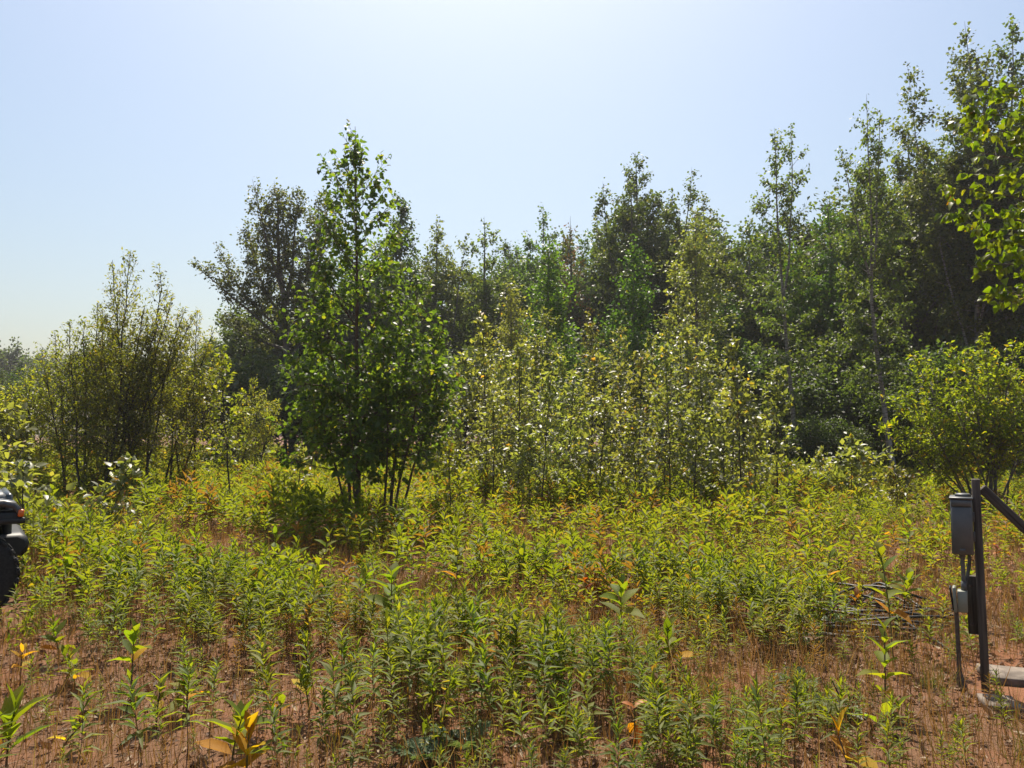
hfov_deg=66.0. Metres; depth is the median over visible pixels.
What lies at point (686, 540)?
goldenrod
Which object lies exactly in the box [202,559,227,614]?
goldenrod
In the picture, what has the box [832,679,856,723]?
forked twig
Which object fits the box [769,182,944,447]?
wood tree
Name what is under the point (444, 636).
goldenrod
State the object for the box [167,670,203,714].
milkweed
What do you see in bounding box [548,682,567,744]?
goldenrod
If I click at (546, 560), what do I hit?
milkweed
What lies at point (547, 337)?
poplar sapling
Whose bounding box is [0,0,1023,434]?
sky
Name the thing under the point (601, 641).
goldenrod
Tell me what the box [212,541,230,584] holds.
goldenrod
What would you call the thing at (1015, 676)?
concrete slab
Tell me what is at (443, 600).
goldenrod
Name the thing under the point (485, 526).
goldenrod
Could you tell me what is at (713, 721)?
goldenrod
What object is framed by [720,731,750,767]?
goldenrod
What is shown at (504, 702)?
goldenrod
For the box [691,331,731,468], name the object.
poplar sapling
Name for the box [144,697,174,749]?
goldenrod
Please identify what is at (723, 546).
goldenrod
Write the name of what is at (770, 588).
goldenrod
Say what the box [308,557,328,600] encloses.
milkweed
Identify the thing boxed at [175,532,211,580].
goldenrod
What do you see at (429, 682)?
goldenrod
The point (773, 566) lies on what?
goldenrod
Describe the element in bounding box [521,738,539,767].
goldenrod
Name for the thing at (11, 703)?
milkweed
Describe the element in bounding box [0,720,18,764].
goldenrod
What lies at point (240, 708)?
milkweed
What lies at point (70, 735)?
milkweed
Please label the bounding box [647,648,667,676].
goldenrod
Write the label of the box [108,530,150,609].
milkweed
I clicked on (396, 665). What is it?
goldenrod
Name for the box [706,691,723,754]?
goldenrod
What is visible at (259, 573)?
milkweed
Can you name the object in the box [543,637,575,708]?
goldenrod
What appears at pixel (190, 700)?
goldenrod
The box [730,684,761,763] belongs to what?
goldenrod
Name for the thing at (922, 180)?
birch tree
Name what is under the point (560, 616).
goldenrod
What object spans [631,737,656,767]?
goldenrod
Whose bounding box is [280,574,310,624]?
goldenrod
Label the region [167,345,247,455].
understory shrub
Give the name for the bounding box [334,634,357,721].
goldenrod
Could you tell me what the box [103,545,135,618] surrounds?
goldenrod
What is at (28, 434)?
willow bush
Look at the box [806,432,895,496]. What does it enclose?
bush
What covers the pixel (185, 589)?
goldenrod
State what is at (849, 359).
understory shrub
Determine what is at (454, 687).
goldenrod
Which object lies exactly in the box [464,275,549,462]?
young poplar
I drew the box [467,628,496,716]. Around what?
goldenrod
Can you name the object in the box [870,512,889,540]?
milkweed
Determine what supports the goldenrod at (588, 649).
on the ground at (216, 755)
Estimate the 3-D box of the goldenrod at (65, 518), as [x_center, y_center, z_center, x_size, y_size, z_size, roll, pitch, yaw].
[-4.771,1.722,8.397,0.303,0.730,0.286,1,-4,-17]
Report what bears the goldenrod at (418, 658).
on the ground at (216, 755)
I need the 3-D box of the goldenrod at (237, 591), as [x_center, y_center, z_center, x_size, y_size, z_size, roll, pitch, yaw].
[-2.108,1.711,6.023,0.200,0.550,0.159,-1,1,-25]
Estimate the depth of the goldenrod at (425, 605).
4.79 m
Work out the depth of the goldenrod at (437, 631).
4.38 m
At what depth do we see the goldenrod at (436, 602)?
4.99 m
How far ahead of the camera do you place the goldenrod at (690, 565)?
6.80 m
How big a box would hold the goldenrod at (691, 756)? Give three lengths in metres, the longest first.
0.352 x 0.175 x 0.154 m
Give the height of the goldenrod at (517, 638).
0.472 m
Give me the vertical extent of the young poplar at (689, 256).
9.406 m
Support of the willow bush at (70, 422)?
on the ground at (216, 755)
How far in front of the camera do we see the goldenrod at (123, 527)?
8.19 m
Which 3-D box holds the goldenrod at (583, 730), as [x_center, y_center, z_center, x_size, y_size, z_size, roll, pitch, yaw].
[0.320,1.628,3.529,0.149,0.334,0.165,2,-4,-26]
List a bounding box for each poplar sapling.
[0,400,58,505]
[0,430,23,499]
[0,456,75,561]
[74,452,145,530]
[190,341,257,509]
[286,443,313,486]
[415,385,472,477]
[427,439,478,521]
[435,350,482,474]
[454,310,513,473]
[469,389,518,510]
[470,346,535,484]
[494,340,543,503]
[504,365,576,516]
[504,427,546,508]
[510,336,564,470]
[518,305,570,459]
[532,371,605,511]
[540,353,591,470]
[555,351,624,503]
[555,396,595,483]
[568,311,608,486]
[568,388,636,508]
[587,325,638,459]
[597,361,648,484]
[607,351,682,497]
[615,409,663,516]
[628,331,685,480]
[631,342,700,499]
[641,370,685,486]
[644,260,713,464]
[660,319,721,500]
[669,405,717,508]
[677,350,734,501]
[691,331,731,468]
[699,363,783,523]
[702,390,747,497]
[715,332,749,483]
[718,372,779,480]
[734,413,785,494]
[750,363,801,501]
[792,445,857,493]
[861,460,930,510]
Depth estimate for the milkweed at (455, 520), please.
9.34 m
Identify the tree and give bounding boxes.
[0,336,58,439]
[0,340,29,368]
[0,357,47,440]
[0,363,30,440]
[8,347,65,440]
[28,354,78,440]
[50,350,101,437]
[65,324,147,461]
[108,336,157,429]
[143,349,187,442]
[154,348,196,441]
[187,176,346,462]
[194,301,281,453]
[216,289,292,449]
[249,267,371,454]
[265,119,468,524]
[307,235,407,445]
[337,233,431,440]
[363,190,440,457]
[399,250,477,445]
[405,215,477,442]
[440,257,507,444]
[443,255,535,449]
[446,218,519,438]
[467,248,579,448]
[491,239,524,437]
[497,202,591,361]
[501,237,579,462]
[507,226,600,340]
[528,212,643,442]
[541,223,594,367]
[578,189,730,432]
[581,151,705,353]
[593,234,670,459]
[607,205,747,451]
[657,193,758,359]
[669,214,756,357]
[693,215,809,449]
[699,291,757,459]
[734,215,787,363]
[740,122,837,460]
[746,209,849,381]
[753,191,883,372]
[761,187,894,369]
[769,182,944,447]
[802,167,972,360]
[826,94,921,473]
[842,121,981,459]
[858,144,955,361]
[883,145,1022,455]
[887,21,1023,459]
[934,69,1023,313]
[937,13,1023,464]
[948,132,1022,452]
[989,128,1023,291]
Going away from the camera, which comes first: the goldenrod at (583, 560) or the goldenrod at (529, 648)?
the goldenrod at (529, 648)
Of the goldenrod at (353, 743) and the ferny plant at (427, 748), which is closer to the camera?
the goldenrod at (353, 743)
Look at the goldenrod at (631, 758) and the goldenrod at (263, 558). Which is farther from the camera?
the goldenrod at (263, 558)
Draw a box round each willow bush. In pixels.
[0,358,71,493]
[16,301,132,502]
[67,247,200,501]
[139,310,227,481]
[213,374,284,484]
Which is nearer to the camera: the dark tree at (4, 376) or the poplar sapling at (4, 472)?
the poplar sapling at (4, 472)
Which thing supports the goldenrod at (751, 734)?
on the ground at (216, 755)
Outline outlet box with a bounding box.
[949,585,967,691]
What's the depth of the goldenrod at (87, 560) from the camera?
6.96 m
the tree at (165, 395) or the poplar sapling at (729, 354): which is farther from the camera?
the tree at (165, 395)
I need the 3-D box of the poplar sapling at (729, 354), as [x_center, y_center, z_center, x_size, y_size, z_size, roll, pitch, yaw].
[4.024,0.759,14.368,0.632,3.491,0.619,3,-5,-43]
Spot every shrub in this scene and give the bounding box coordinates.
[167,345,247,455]
[192,342,307,462]
[226,352,342,464]
[267,346,374,458]
[374,354,461,459]
[409,330,509,460]
[463,341,535,450]
[496,356,584,460]
[515,318,644,464]
[569,335,679,458]
[624,330,706,456]
[640,338,765,460]
[683,337,798,463]
[720,342,828,462]
[728,390,806,461]
[776,352,887,464]
[778,409,852,463]
[783,323,901,458]
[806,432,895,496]
[822,421,883,465]
[851,378,961,473]
[860,348,918,464]
[863,335,995,466]
[873,326,1023,512]
[878,331,1023,470]
[936,329,1023,460]
[981,332,1023,471]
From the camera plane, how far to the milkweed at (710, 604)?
6.73 m
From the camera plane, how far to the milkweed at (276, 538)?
7.62 m
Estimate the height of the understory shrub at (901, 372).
5.376 m
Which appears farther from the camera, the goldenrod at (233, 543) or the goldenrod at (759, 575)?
the goldenrod at (233, 543)
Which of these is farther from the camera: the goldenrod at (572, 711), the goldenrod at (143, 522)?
the goldenrod at (143, 522)
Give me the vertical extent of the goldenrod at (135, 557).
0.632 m
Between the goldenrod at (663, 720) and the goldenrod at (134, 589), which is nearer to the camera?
the goldenrod at (663, 720)
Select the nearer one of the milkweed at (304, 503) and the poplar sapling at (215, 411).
the milkweed at (304, 503)
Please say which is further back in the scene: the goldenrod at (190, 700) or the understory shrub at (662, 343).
the understory shrub at (662, 343)
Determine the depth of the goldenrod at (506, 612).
4.76 m
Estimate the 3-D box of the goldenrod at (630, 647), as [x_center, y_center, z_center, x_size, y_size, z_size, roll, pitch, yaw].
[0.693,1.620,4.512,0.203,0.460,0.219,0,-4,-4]
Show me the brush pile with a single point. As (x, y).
(914, 615)
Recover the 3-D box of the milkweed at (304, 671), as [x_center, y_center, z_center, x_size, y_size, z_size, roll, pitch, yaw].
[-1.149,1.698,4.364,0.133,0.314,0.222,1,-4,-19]
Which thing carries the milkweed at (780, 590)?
on the ground at (216, 755)
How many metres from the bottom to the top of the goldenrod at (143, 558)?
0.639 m
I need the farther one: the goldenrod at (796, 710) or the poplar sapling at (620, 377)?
the poplar sapling at (620, 377)
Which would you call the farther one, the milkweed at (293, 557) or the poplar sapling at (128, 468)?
the poplar sapling at (128, 468)
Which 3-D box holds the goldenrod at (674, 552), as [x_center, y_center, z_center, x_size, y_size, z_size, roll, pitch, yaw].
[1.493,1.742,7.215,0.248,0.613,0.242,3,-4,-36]
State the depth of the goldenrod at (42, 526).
8.34 m
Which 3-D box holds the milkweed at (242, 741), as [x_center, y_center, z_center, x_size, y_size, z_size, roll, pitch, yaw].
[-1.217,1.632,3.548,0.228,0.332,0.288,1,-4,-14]
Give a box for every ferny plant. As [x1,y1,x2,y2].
[388,732,457,762]
[428,717,496,749]
[767,666,820,687]
[779,632,824,645]
[803,614,844,628]
[807,692,868,718]
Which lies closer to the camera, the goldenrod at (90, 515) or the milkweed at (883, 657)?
the milkweed at (883, 657)
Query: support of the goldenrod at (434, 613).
on the ground at (216, 755)
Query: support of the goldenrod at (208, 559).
on the ground at (216, 755)
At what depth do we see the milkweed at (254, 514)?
11.00 m
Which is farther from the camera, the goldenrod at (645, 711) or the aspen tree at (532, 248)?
the aspen tree at (532, 248)
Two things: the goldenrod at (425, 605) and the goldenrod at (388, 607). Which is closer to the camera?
the goldenrod at (425, 605)
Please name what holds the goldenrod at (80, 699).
on the ground at (216, 755)
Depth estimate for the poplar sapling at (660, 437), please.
18.55 m
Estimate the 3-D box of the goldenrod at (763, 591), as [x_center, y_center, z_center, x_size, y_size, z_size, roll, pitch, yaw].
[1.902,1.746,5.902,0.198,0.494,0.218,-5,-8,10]
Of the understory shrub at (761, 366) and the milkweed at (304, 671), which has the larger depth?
the understory shrub at (761, 366)
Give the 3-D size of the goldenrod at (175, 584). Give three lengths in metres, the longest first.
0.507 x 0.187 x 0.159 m
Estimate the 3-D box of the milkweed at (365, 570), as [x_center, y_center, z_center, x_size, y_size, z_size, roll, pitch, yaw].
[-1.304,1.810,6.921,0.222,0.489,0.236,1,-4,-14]
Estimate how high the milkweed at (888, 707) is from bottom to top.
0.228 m
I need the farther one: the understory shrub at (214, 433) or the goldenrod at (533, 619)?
the understory shrub at (214, 433)
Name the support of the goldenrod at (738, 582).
on the ground at (216, 755)
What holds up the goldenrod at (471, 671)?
on the ground at (216, 755)
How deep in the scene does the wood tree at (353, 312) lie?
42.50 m
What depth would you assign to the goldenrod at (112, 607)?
5.61 m
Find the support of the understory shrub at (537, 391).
on the ground at (216, 755)
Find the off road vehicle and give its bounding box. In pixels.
[0,488,29,607]
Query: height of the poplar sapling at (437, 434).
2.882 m
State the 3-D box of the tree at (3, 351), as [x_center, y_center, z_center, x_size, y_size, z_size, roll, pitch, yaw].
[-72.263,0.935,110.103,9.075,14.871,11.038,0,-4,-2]
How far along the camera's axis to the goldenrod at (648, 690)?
3.81 m
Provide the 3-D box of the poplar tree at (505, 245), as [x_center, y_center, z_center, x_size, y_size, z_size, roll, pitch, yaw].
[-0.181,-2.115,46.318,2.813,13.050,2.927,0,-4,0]
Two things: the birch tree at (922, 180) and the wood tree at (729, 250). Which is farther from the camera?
the wood tree at (729, 250)
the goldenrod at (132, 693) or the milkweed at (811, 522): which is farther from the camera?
the milkweed at (811, 522)
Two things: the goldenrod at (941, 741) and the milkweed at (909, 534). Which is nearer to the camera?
the goldenrod at (941, 741)
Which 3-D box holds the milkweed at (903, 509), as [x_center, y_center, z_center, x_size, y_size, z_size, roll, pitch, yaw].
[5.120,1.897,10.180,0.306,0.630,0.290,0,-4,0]
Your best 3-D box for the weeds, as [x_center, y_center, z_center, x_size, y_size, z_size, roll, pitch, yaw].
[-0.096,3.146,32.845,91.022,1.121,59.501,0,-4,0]
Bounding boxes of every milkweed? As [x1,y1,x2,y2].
[0,682,54,766]
[10,643,36,685]
[40,618,75,661]
[41,482,61,518]
[48,707,95,755]
[51,552,81,600]
[58,644,91,686]
[94,545,114,585]
[106,618,151,686]
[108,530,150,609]
[135,670,181,729]
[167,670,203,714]
[184,524,206,555]
[195,698,271,759]
[218,710,268,767]
[242,569,273,614]
[246,505,259,528]
[256,523,293,570]
[265,690,295,731]
[288,547,307,570]
[291,534,307,577]
[291,664,315,719]
[296,500,313,547]
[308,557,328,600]
[314,527,334,570]
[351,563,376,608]
[365,561,418,627]
[379,524,406,582]
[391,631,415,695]
[443,539,467,587]
[453,515,472,569]
[514,543,543,575]
[535,539,557,586]
[547,695,574,744]
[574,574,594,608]
[599,574,645,641]
[622,699,646,744]
[640,615,698,677]
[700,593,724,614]
[772,572,794,616]
[803,515,822,540]
[815,534,840,582]
[829,705,877,767]
[846,587,862,609]
[855,693,910,733]
[856,616,909,696]
[865,541,911,666]
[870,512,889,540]
[887,567,923,610]
[895,517,918,565]
[898,506,920,553]
[956,563,984,589]
[993,540,1010,554]
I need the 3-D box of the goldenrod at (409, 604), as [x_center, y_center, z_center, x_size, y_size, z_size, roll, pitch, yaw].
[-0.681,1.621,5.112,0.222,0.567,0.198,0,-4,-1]
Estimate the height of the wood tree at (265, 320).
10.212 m
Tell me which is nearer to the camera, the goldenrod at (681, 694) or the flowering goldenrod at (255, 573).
the goldenrod at (681, 694)
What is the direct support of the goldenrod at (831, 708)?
on the ground at (216, 755)
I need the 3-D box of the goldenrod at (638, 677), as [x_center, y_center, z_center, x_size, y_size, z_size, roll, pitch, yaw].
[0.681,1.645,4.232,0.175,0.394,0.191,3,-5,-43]
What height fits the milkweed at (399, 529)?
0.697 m
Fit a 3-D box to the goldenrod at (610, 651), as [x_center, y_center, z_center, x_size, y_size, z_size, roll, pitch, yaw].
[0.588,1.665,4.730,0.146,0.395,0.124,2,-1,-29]
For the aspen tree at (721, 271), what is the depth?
41.25 m
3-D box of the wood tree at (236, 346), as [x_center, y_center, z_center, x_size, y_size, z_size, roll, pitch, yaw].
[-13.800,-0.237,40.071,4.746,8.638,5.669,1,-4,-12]
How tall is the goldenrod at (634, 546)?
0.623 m
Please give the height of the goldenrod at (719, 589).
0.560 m
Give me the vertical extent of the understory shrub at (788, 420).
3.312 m
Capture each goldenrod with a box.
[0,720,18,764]
[23,506,47,564]
[34,517,56,574]
[38,572,63,619]
[44,496,63,533]
[49,512,74,573]
[59,676,107,767]
[68,546,104,606]
[78,510,103,560]
[97,589,131,654]
[99,663,168,767]
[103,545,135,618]
[104,542,127,584]
[108,572,124,627]
[114,522,134,553]
[114,569,136,629]
[120,546,145,610]
[121,558,145,628]
[124,546,152,615]
[126,521,141,546]
[130,547,154,610]
[131,516,156,559]
[135,577,157,640]
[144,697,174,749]
[151,545,174,591]
[159,543,190,599]
[162,650,210,767]
[164,571,183,624]
[166,532,187,571]
[168,576,205,636]
[170,583,196,646]
[172,657,195,715]
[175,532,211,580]
[188,597,203,652]
[192,555,219,616]
[196,654,226,752]
[197,594,221,670]
[201,545,222,589]
[201,596,222,657]
[202,558,227,613]
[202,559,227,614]
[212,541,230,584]
[215,551,234,613]
[217,553,237,605]
[218,537,242,599]
[225,573,245,625]
[232,587,260,665]
[234,603,252,665]
[237,594,260,654]
[240,543,258,587]
[244,630,288,732]
[245,581,284,647]
[246,613,269,680]
[248,574,277,616]
[249,539,278,579]
[249,599,278,657]
[250,656,273,735]
[250,662,292,754]
[251,566,269,594]
[252,698,294,767]
[257,607,276,658]
[272,568,292,633]
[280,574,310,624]
[280,588,294,649]
[282,577,311,650]
[291,630,327,715]
[291,665,308,726]
[294,572,330,649]
[310,685,335,763]
[311,649,354,765]
[312,496,335,555]
[322,591,340,647]
[326,624,359,727]
[333,665,372,753]
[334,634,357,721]
[336,651,365,725]
[338,712,369,767]
[343,635,370,714]
[345,576,372,645]
[350,553,373,592]
[354,642,388,732]
[360,595,380,656]
[363,621,385,675]
[364,496,387,549]
[366,607,408,718]
[370,717,392,767]
[374,592,425,656]
[374,599,424,694]
[376,587,401,630]
[376,640,396,702]
[377,650,405,753]
[383,612,404,694]
[385,497,405,543]
[388,688,407,764]
[389,634,405,698]
[390,605,434,719]
[397,634,418,691]
[398,591,417,641]
[398,609,414,687]
[400,633,432,711]
[402,588,417,616]
[403,601,422,660]
[405,607,430,691]
[409,611,441,712]
[411,601,423,638]
[414,596,435,663]
[415,596,455,697]
[417,659,445,718]
[418,666,436,714]
[419,666,441,724]
[422,590,444,658]
[424,625,458,696]
[426,590,453,641]
[426,617,466,726]
[429,596,453,643]
[432,744,450,767]
[434,598,459,657]
[434,662,462,725]
[440,525,463,579]
[445,586,462,660]
[445,588,472,665]
[446,577,477,663]
[446,673,462,727]
[448,443,464,478]
[449,607,466,649]
[452,584,481,654]
[454,614,473,663]
[455,598,501,709]
[456,645,480,716]
[457,750,472,767]
[460,580,497,670]
[463,526,492,590]
[466,643,504,734]
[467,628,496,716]
[467,668,489,724]
[472,515,497,552]
[478,591,525,678]
[480,597,500,655]
[480,730,500,767]
[488,623,514,688]
[493,596,527,670]
[493,687,515,767]
[494,528,511,564]
[494,593,516,639]
[494,646,514,711]
[495,602,532,668]
[495,638,527,706]
[496,689,544,766]
[498,659,528,734]
[506,611,525,676]
[507,633,523,687]
[513,593,533,661]
[518,627,545,704]
[521,621,570,727]
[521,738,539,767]
[526,612,540,659]
[527,614,542,687]
[527,666,549,733]
[530,604,553,675]
[531,611,556,698]
[531,688,564,766]
[533,636,573,715]
[535,597,581,700]
[537,648,550,705]
[542,601,570,682]
[543,624,575,691]
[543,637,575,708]
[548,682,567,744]
[550,620,584,704]
[550,679,574,743]
[551,744,573,767]
[552,606,570,680]
[559,619,575,671]
[560,625,585,708]
[560,667,580,737]
[561,700,584,761]
[562,699,593,767]
[564,710,598,767]
[566,623,602,713]
[567,709,596,767]
[568,545,595,593]
[570,663,609,755]
[576,611,599,670]
[577,617,590,649]
[577,647,605,709]
[580,625,607,692]
[584,546,600,604]
[585,619,623,715]
[595,616,604,653]
[598,610,617,661]
[598,618,623,690]
[598,641,619,724]
[598,715,638,767]
[601,631,616,682]
[604,544,624,580]
[605,683,623,753]
[611,535,628,579]
[612,613,631,673]
[616,534,627,573]
[617,626,646,686]
[623,655,652,720]
[624,529,650,593]
[625,744,644,767]
[627,539,649,580]
[628,549,655,592]
[628,552,644,592]
[629,545,650,599]
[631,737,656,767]
[632,710,657,761]
[633,665,684,767]
[635,641,660,697]
[635,678,658,752]
[638,693,659,739]
[638,721,664,762]
[643,532,664,575]
[643,651,668,699]
[643,676,675,765]
[643,678,679,766]
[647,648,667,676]
[648,625,668,664]
[656,661,676,698]
[661,547,677,584]
[662,686,683,742]
[662,697,672,755]
[663,542,685,579]
[665,688,717,766]
[666,546,688,602]
[666,666,708,750]
[670,649,692,692]
[671,682,690,738]
[671,716,697,767]
[675,729,710,767]
[677,529,700,569]
[683,555,699,603]
[686,724,710,767]
[690,684,703,724]
[691,558,714,611]
[696,690,728,752]
[697,695,725,767]
[698,565,722,626]
[703,547,717,575]
[703,562,727,612]
[704,687,726,752]
[706,555,734,617]
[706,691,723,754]
[709,673,729,716]
[710,565,733,632]
[712,543,743,581]
[715,540,737,575]
[720,691,739,756]
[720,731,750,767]
[724,716,751,765]
[726,564,748,611]
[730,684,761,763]
[730,712,764,767]
[731,554,757,624]
[731,555,746,615]
[733,558,753,623]
[735,673,790,767]
[735,754,745,767]
[738,563,769,622]
[739,710,761,765]
[743,545,761,569]
[744,548,768,582]
[746,573,777,641]
[746,741,767,767]
[748,721,764,760]
[752,567,778,628]
[754,570,778,634]
[755,586,777,637]
[757,718,782,767]
[760,562,781,622]
[761,556,780,585]
[762,739,780,767]
[765,581,787,650]
[766,699,797,767]
[766,702,791,765]
[767,560,787,631]
[780,553,802,590]
[783,675,814,767]
[783,676,818,767]
[788,580,816,650]
[793,561,827,624]
[797,569,811,624]
[799,562,828,615]
[810,572,829,630]
[810,681,844,746]
[819,582,847,643]
[820,671,858,756]
[843,718,871,767]
[869,717,907,767]
[875,689,907,753]
[900,702,913,746]
[931,729,952,767]
[949,719,975,767]
[991,689,1012,751]
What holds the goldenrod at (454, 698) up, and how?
on the ground at (216, 755)
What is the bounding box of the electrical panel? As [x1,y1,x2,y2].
[949,493,974,590]
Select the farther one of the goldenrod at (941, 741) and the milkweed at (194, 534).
the milkweed at (194, 534)
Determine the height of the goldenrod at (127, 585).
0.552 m
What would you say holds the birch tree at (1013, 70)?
on the ground at (216, 755)
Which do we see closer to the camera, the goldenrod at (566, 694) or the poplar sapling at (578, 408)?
the goldenrod at (566, 694)
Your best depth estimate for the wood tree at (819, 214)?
41.85 m
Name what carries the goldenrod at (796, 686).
on the ground at (216, 755)
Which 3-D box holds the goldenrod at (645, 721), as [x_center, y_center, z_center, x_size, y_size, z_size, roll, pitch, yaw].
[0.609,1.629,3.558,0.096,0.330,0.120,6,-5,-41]
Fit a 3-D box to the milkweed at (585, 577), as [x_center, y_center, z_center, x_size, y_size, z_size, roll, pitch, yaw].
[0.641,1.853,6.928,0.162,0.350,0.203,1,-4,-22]
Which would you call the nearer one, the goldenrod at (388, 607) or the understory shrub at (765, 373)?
the goldenrod at (388, 607)
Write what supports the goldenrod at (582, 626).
on the ground at (216, 755)
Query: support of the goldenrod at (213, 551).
on the ground at (216, 755)
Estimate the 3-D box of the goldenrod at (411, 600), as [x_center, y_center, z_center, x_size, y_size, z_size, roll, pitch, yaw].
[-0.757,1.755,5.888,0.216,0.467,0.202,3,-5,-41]
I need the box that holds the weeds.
[0,443,1023,767]
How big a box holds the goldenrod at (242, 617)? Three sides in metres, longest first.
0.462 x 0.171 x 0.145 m
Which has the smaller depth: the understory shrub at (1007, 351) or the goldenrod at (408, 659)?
the goldenrod at (408, 659)
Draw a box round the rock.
[977,693,1023,710]
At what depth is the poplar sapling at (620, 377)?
18.96 m
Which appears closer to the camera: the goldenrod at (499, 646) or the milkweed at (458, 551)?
the goldenrod at (499, 646)
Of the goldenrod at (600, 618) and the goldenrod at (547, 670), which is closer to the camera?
the goldenrod at (547, 670)
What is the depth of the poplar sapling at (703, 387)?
16.46 m
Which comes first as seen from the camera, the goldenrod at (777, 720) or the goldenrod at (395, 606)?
the goldenrod at (777, 720)
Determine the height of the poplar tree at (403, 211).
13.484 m
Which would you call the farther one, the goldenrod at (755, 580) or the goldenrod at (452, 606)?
the goldenrod at (755, 580)
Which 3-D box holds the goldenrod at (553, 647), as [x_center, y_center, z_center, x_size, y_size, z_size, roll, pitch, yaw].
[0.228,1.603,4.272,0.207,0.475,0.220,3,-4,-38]
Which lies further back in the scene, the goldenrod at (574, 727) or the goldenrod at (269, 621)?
the goldenrod at (269, 621)
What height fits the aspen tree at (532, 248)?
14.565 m
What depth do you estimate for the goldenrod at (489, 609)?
4.95 m
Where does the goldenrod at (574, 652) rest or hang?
on the ground at (216, 755)
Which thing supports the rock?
on the ground at (216, 755)
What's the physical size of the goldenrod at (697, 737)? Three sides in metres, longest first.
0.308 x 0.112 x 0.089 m
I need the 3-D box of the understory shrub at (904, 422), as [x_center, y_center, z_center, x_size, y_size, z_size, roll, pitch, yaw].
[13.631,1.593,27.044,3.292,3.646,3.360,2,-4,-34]
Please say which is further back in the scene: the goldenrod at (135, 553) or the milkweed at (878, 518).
the milkweed at (878, 518)
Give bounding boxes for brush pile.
[769,582,961,650]
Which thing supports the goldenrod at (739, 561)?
on the ground at (216, 755)
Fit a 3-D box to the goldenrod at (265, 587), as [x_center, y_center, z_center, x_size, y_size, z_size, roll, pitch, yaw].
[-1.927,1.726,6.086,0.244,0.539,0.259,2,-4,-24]
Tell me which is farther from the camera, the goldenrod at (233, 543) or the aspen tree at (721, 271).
the aspen tree at (721, 271)
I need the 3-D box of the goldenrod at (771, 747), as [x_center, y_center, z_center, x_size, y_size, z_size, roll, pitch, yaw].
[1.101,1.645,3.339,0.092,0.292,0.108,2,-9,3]
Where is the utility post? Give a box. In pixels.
[967,479,1023,691]
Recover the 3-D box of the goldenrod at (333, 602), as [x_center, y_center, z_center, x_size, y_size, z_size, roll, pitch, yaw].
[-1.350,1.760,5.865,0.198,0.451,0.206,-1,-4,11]
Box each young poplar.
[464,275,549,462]
[646,208,742,462]
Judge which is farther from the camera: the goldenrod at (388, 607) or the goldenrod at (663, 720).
the goldenrod at (388, 607)
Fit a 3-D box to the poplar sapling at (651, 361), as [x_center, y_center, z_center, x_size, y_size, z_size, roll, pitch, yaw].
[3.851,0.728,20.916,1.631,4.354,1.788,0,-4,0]
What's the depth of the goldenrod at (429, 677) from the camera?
4.12 m
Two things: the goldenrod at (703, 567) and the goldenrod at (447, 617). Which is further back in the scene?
the goldenrod at (703, 567)
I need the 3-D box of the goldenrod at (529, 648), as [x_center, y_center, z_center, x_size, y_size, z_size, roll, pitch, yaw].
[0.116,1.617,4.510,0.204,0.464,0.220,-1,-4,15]
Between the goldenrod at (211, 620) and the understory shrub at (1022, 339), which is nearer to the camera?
the goldenrod at (211, 620)
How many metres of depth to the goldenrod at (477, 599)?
5.08 m
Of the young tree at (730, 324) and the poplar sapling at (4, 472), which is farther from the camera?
the young tree at (730, 324)
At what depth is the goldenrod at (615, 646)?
4.58 m
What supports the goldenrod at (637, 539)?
on the ground at (216, 755)
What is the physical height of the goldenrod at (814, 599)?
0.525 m
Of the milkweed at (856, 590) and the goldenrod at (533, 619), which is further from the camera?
the milkweed at (856, 590)
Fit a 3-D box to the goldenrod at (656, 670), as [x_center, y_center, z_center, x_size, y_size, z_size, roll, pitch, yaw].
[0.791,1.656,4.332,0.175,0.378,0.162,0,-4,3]
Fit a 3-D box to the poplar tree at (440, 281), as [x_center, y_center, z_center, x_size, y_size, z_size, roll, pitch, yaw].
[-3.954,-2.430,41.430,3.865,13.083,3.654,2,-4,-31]
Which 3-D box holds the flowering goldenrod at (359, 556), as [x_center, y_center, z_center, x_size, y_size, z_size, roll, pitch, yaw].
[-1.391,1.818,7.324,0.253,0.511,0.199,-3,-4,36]
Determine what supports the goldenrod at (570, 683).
on the ground at (216, 755)
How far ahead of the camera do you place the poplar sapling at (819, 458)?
18.46 m
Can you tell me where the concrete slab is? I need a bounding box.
[976,663,1023,686]
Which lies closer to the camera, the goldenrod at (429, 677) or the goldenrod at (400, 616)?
the goldenrod at (429, 677)
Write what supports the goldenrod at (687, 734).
on the ground at (216, 755)
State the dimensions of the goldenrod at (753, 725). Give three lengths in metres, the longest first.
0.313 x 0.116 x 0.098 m
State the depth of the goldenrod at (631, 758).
3.30 m
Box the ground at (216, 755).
[0,435,1023,767]
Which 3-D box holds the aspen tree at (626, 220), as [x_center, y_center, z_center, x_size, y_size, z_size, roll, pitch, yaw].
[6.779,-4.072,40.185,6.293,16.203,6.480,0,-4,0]
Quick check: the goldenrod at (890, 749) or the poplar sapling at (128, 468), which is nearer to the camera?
the goldenrod at (890, 749)
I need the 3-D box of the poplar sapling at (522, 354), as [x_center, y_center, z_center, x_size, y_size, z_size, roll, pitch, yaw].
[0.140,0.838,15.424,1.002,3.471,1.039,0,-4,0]
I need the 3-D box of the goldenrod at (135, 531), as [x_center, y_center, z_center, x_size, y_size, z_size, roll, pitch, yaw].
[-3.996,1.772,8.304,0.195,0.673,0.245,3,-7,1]
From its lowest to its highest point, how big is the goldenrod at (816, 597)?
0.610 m
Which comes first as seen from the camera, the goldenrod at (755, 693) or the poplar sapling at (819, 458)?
the goldenrod at (755, 693)

